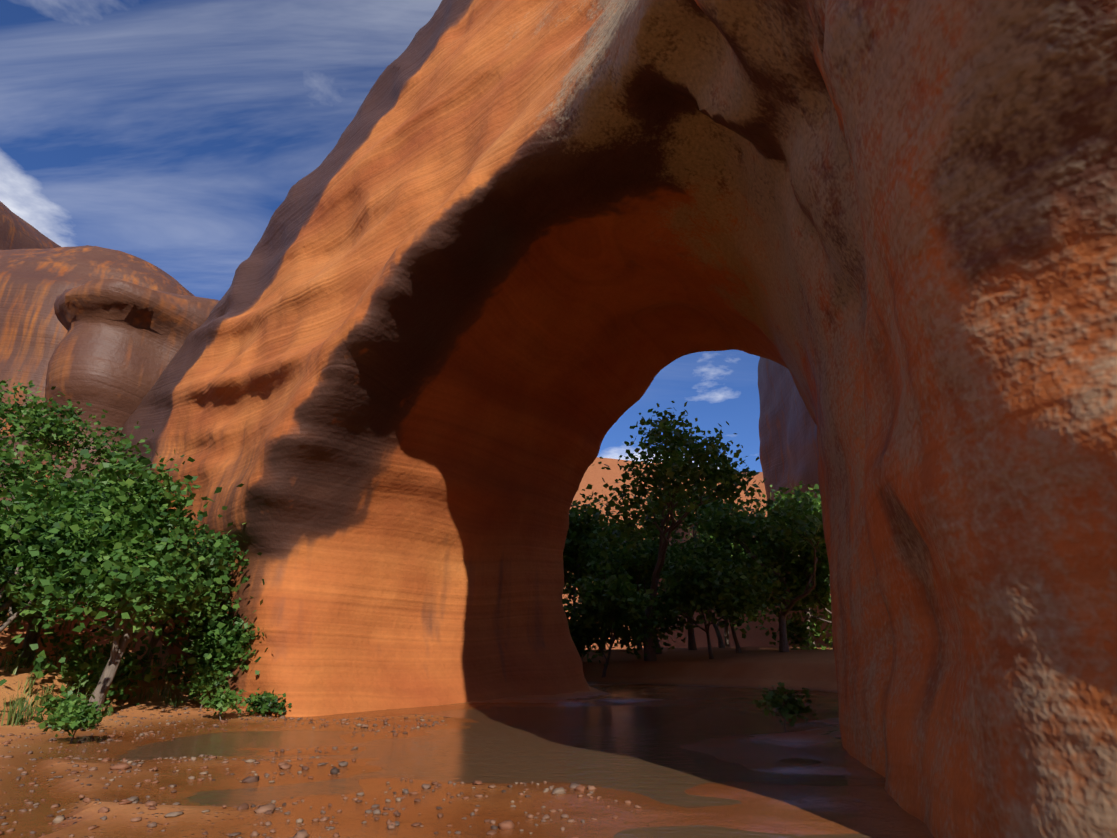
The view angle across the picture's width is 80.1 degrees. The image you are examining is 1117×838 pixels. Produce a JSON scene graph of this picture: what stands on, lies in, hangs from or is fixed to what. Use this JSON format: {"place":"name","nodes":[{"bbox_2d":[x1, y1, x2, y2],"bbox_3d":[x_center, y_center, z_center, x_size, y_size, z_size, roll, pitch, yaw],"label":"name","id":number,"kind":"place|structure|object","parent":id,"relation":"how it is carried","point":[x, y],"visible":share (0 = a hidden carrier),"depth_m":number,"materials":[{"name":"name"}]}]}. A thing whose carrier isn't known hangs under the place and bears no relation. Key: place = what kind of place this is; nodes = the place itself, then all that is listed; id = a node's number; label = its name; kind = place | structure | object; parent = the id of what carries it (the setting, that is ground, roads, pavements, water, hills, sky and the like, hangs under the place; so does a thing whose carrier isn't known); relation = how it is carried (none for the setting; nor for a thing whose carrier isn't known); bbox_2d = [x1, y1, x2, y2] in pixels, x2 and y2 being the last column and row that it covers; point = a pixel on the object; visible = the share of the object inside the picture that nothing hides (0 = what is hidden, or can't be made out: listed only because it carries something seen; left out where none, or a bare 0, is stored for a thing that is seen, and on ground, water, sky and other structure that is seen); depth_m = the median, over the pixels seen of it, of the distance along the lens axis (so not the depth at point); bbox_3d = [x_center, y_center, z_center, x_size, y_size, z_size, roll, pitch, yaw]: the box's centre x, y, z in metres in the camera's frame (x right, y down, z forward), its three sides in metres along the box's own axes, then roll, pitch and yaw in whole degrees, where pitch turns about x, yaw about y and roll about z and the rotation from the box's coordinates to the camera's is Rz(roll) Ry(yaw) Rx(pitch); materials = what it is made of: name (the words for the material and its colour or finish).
{"place":"outdoors","nodes":[
{"label":"outdoors","id":0,"kind":"place"},
{"bbox_2d":[0,201,218,508],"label":"canyon wall","id":1,"kind":"structure","parent":0,"point":[99,329],"depth_m":28.85,"materials":[{"name":"stone"}]},
{"bbox_2d":[0,0,761,471],"label":"sky","id":2,"kind":"structure","parent":0,"point":[170,135],"materials":[{"name":"blue"}]},
{"bbox_2d":[0,457,933,837],"bbox_3d":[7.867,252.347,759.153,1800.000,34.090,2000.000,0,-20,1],"label":"ground","id":3,"kind":"structure","parent":0,"point":[758,663],"depth_m":8.45,"materials":[{"name":"orange soil"}]},
{"bbox_2d":[0,488,19,685],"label":"boxelder tree","id":4,"kind":"object","parent":3,"relation":"on","point":[17,525],"visible":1,"depth_m":11.72,"materials":[{"name":"green plant"}]},
{"bbox_2d":[0,390,36,426],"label":"boxelder tree","id":5,"kind":"object","parent":3,"relation":"on","point":[2,416],"visible":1,"depth_m":16.29,"materials":[{"name":"green plant"}]},
{"bbox_2d":[31,684,104,731],"bbox_3d":[-8.914,5.295,12.188,1.191,0.806,0.988,0,-20,1],"label":"bush","id":6,"kind":"object","parent":3,"relation":"on","point":[69,700],"visible":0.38,"depth_m":11.99,"materials":[{"name":"green plant"}]},
{"bbox_2d":[0,470,141,644],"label":"boxelder tree","id":7,"kind":"object","parent":3,"relation":"on","point":[22,567],"visible":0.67,"depth_m":13.89,"materials":[{"name":"green plant"}]},
{"bbox_2d":[38,699,113,742],"bbox_3d":[-7.917,4.951,10.865,0.775,0.714,1.070,-5,-20,14],"label":"bush","id":8,"kind":"object","parent":3,"relation":"on","point":[76,717],"visible":0.98,"depth_m":10.79,"materials":[{"name":"green plant"}]},
{"bbox_2d":[0,370,162,499],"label":"boxelder tree","id":9,"kind":"object","parent":3,"relation":"on","point":[33,420],"visible":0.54,"depth_m":20.39,"materials":[{"name":"green plant"}]},
{"bbox_2d":[0,430,169,665],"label":"boxelder tree","id":10,"kind":"object","parent":3,"relation":"on","point":[8,480],"visible":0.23,"depth_m":16.50,"materials":[{"name":"green plant"}]},
{"bbox_2d":[0,608,186,725],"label":"grass tufts","id":11,"kind":"object","parent":3,"relation":"on","point":[20,715],"visible":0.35,"depth_m":14.17,"materials":[{"name":"green plant"}]},
{"bbox_2d":[0,520,261,707],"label":"boxelder tree","id":12,"kind":"object","parent":3,"relation":"on","point":[89,682],"visible":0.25,"depth_m":16.39,"materials":[{"name":"green plant"}]},
{"bbox_2d":[0,438,264,716],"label":"boxelder tree","id":13,"kind":"object","parent":3,"relation":"on","point":[152,570],"visible":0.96,"depth_m":13.91,"materials":[{"name":"green plant"}]},
{"bbox_2d":[171,665,229,708],"bbox_3d":[-8.402,6.432,15.913,1.274,1.008,1.334,0,-20,1],"label":"bush","id":14,"kind":"object","parent":3,"relation":"on","point":[199,685],"visible":0.98,"depth_m":15.77,"materials":[{"name":"green plant"}]},
{"bbox_2d":[177,596,267,694],"bbox_3d":[-7.930,5.943,17.933,4.014,3.416,4.070,13,-23,-32],"label":"bush","id":15,"kind":"object","parent":3,"relation":"on","point":[234,640],"visible":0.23,"depth_m":16.77,"materials":[{"name":"green plant"}]},
{"bbox_2d":[199,686,246,719],"bbox_3d":[-7.327,6.282,14.654,1.034,0.764,1.058,0,-20,1],"label":"bush","id":16,"kind":"object","parent":3,"relation":"on","point":[222,701],"visible":1,"depth_m":14.53,"materials":[{"name":"green plant"}]},
{"bbox_2d":[237,687,291,716],"bbox_3d":[-6.859,6.661,15.505,1.167,0.733,0.912,0,-20,1],"label":"bush","id":17,"kind":"object","parent":3,"relation":"on","point":[263,702],"visible":0.96,"depth_m":15.43,"materials":[{"name":"green plant"}]},
{"bbox_2d":[0,703,640,837],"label":"gravel pebbles","id":18,"kind":"object","parent":3,"relation":"on","point":[269,808],"depth_m":7.38,"materials":[{"name":"stone"}]},
{"bbox_2d":[562,584,577,629],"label":"cottonwood tree","id":19,"kind":"object","parent":3,"relation":"on","point":[566,601],"depth_m":35.04,"materials":[{"name":"green plant"}]},
{"bbox_2d":[562,569,596,608],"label":"cottonwood tree","id":20,"kind":"object","parent":3,"relation":"on","point":[572,589],"depth_m":48.84,"materials":[{"name":"green plant"}]},
{"bbox_2d":[564,505,636,648],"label":"cottonwood tree","id":21,"kind":"object","parent":3,"relation":"on","point":[608,534],"visible":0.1,"depth_m":43.91,"materials":[{"name":"green plant"}]},
{"bbox_2d":[563,489,645,642],"bbox_3d":[1.192,9.529,40.190,8.663,9.915,8.667,0,-20,1],"label":"cottonwood tree","id":22,"kind":"object","parent":3,"relation":"on","point":[575,548],"visible":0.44,"depth_m":39.30,"materials":[{"name":"green plant"}]},
{"bbox_2d":[120,0,1116,837],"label":"rock arch","id":23,"kind":"structure","parent":3,"relation":"on","point":[502,266],"depth_m":13.13,"materials":[{"name":"stone"}]},
{"bbox_2d":[564,559,673,677],"bbox_3d":[2.310,10.292,33.937,7.129,5.855,6.809,0,-20,1],"label":"cottonwood tree","id":24,"kind":"object","parent":3,"relation":"on","point":[613,605],"visible":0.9,"depth_m":33.84,"materials":[{"name":"green plant"}]},
{"bbox_2d":[596,527,688,653],"bbox_3d":[5.065,10.587,40.923,6.380,7.747,9.697,0,-20,1],"label":"cottonwood tree","id":25,"kind":"object","parent":3,"relation":"on","point":[644,567],"visible":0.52,"depth_m":39.63,"materials":[{"name":"green plant"}]},
{"bbox_2d":[580,401,765,660],"bbox_3d":[6.267,5.135,32.780,7.577,13.305,10.783,-11,-22,29],"label":"cottonwood tree","id":26,"kind":"object","parent":3,"relation":"on","point":[677,447],"visible":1,"depth_m":32.12,"materials":[{"name":"green plant"}]},
{"bbox_2d":[623,475,730,649],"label":"cottonwood tree","id":27,"kind":"object","parent":3,"relation":"on","point":[691,635],"visible":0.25,"depth_m":43.37,"materials":[{"name":"green plant"}]},
{"bbox_2d":[618,544,776,658],"bbox_3d":[7.887,9.470,34.858,8.435,6.208,6.296,-14,-24,34],"label":"cottonwood tree","id":28,"kind":"object","parent":3,"relation":"on","point":[731,601],"visible":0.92,"depth_m":33.77,"materials":[{"name":"green plant"}]},
{"bbox_2d":[687,521,746,646],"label":"cottonwood tree","id":29,"kind":"object","parent":3,"relation":"on","point":[726,632],"visible":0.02,"depth_m":49.29,"materials":[{"name":"green plant"}]},
{"bbox_2d":[663,533,775,647],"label":"cottonwood tree","id":30,"kind":"object","parent":3,"relation":"on","point":[719,637],"visible":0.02,"depth_m":45.87,"materials":[{"name":"green plant"}]},
{"bbox_2d":[663,527,796,652],"bbox_3d":[9.039,9.552,36.870,7.431,6.811,7.770,0,-20,1],"label":"cottonwood tree","id":31,"kind":"object","parent":3,"relation":"on","point":[725,550],"visible":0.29,"depth_m":35.89,"materials":[{"name":"green plant"}]},
{"bbox_2d":[685,481,829,651],"bbox_3d":[11.925,7.802,36.434,9.989,9.742,10.368,-16,-25,39],"label":"cottonwood tree","id":32,"kind":"object","parent":3,"relation":"on","point":[778,534],"visible":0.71,"depth_m":36.36,"materials":[{"name":"green plant"}]},
{"bbox_2d":[731,536,814,647],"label":"cottonwood tree","id":33,"kind":"object","parent":3,"relation":"on","point":[772,564],"visible":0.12,"depth_m":46.01,"materials":[{"name":"green plant"}]},
{"bbox_2d":[752,682,818,731],"bbox_3d":[4.364,5.587,12.847,1.156,0.928,1.264,-4,-20,10],"label":"bush","id":34,"kind":"object","parent":3,"relation":"on","point":[773,698],"visible":1,"depth_m":12.81,"materials":[{"name":"green plant"}]},
{"bbox_2d":[751,485,832,649],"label":"cottonwood tree","id":35,"kind":"object","parent":3,"relation":"on","point":[806,610],"visible":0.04,"depth_m":41.53,"materials":[{"name":"green plant"}]},
{"bbox_2d":[758,357,832,647],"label":"canyon wall","id":36,"kind":"structure","parent":3,"relation":"on","point":[788,452],"depth_m":74.64,"materials":[{"name":"stone"}]},
{"bbox_2d":[765,542,833,649],"bbox_3d":[14.497,9.789,35.849,7.638,6.583,5.767,-10,-22,27],"label":"cottonwood tree","id":37,"kind":"object","parent":3,"relation":"on","point":[819,594],"visible":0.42,"depth_m":36.10,"materials":[{"name":"green plant"}]},
{"bbox_2d":[812,599,831,618],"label":"cottonwood tree","id":38,"kind":"object","parent":3,"relation":"on","point":[824,613],"depth_m":40.07,"materials":[{"name":"green plant"}]},
{"bbox_2d":[115,687,888,837],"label":"stream water","id":39,"kind":"structure","parent":0,"point":[632,748],"depth_m":10.35,"materials":[{"name":"brown liquid"}]}
]}

